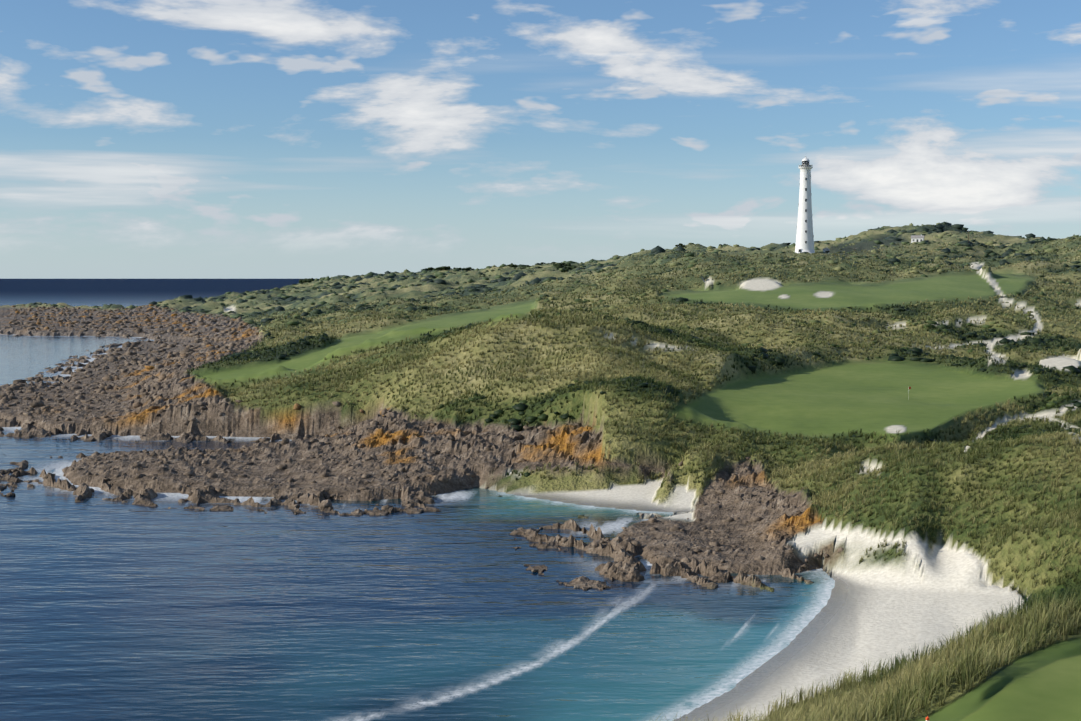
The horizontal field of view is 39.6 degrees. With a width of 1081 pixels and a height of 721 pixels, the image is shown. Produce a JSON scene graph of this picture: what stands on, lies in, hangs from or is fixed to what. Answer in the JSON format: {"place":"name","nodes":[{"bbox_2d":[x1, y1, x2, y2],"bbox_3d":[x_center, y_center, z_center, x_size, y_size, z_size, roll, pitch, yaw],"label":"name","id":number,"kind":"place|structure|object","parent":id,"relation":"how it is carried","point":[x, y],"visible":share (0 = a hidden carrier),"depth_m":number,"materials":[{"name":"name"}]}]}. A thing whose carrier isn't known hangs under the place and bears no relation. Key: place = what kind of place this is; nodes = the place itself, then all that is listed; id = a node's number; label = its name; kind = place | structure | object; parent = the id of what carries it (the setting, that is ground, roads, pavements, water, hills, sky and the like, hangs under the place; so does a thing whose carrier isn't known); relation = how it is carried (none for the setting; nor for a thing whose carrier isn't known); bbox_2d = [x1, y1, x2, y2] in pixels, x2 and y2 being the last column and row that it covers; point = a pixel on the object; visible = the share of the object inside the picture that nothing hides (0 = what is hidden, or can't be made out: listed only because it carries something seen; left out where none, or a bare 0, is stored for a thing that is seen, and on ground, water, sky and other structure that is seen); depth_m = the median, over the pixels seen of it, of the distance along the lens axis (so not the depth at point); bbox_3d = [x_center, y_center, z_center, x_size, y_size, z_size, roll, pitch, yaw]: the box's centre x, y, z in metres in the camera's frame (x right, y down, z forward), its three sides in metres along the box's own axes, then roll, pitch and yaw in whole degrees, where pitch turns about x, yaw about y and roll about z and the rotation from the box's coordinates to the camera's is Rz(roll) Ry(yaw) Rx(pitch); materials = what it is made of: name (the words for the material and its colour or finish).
{"place":"outdoors","nodes":[
{"label":"outdoors","id":0,"kind":"place"},
{"bbox_2d":[0,279,834,720],"bbox_3d":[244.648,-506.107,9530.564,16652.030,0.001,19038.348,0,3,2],"label":"sea","id":1,"kind":"structure","parent":0,"point":[454,609],"depth_m":120.84,"materials":[{"name":"blue liquid"}]},
{"bbox_2d":[0,224,1080,720],"bbox_3d":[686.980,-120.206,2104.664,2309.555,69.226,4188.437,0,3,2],"label":"terrain","id":2,"kind":"structure","parent":0,"point":[892,606],"depth_m":209.52,"materials":[{"name":"green plant"}]},
{"bbox_2d":[0,304,843,585],"bbox_3d":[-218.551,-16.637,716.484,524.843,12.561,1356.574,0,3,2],"label":"shore boulders","id":3,"kind":"object","parent":2,"relation":"on","point":[186,352],"visible":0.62,"depth_m":290.66,"materials":[{"name":"stone"}]},
{"bbox_2d":[253,243,727,292],"bbox_3d":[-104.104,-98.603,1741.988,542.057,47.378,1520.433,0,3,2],"label":"ridge shrubs","id":4,"kind":"object","parent":2,"relation":"on","point":[557,266],"visible":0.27,"depth_m":1433.85,"materials":[{"name":"plant"}]},
{"bbox_2d":[22,222,1080,602],"bbox_3d":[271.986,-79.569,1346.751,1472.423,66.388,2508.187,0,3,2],"label":"coastal shrubs","id":5,"kind":"object","parent":2,"relation":"on","point":[522,406],"visible":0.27,"depth_m":623.95,"materials":[{"name":"green plant"}]},
{"bbox_2d":[187,234,1080,396],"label":"shrubs","id":6,"kind":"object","parent":2,"relation":"on","point":[654,306],"depth_m":393.13,"materials":[{"name":"green plant"}]},
{"bbox_2d":[227,313,1080,720],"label":"marram grass","id":7,"kind":"structure","parent":2,"relation":"on","point":[875,697],"depth_m":148.67,"materials":[{"name":"green plant"}]},
{"bbox_2d":[795,156,814,252],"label":"lighthouse","id":8,"kind":"object","parent":2,"relation":"on","point":[804,238],"visible":0.98,"depth_m":782.14,"materials":[{"name":"white paint"}]},
{"bbox_2d":[823,247,829,252],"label":"lightkeepers shed","id":9,"kind":"structure","parent":2,"relation":"on","point":[826,249],"depth_m":791.32,"materials":[{"name":"white paint"}]},
{"bbox_2d":[911,235,923,242],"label":"cottage","id":10,"kind":"structure","parent":2,"relation":"on","point":[916,238],"depth_m":818.51,"materials":[{"name":"white paint"}]},
{"bbox_2d":[0,0,1080,278],"label":"sky","id":11,"kind":"structure","parent":0,"point":[140,139],"materials":[{"name":"blue"}]}
]}

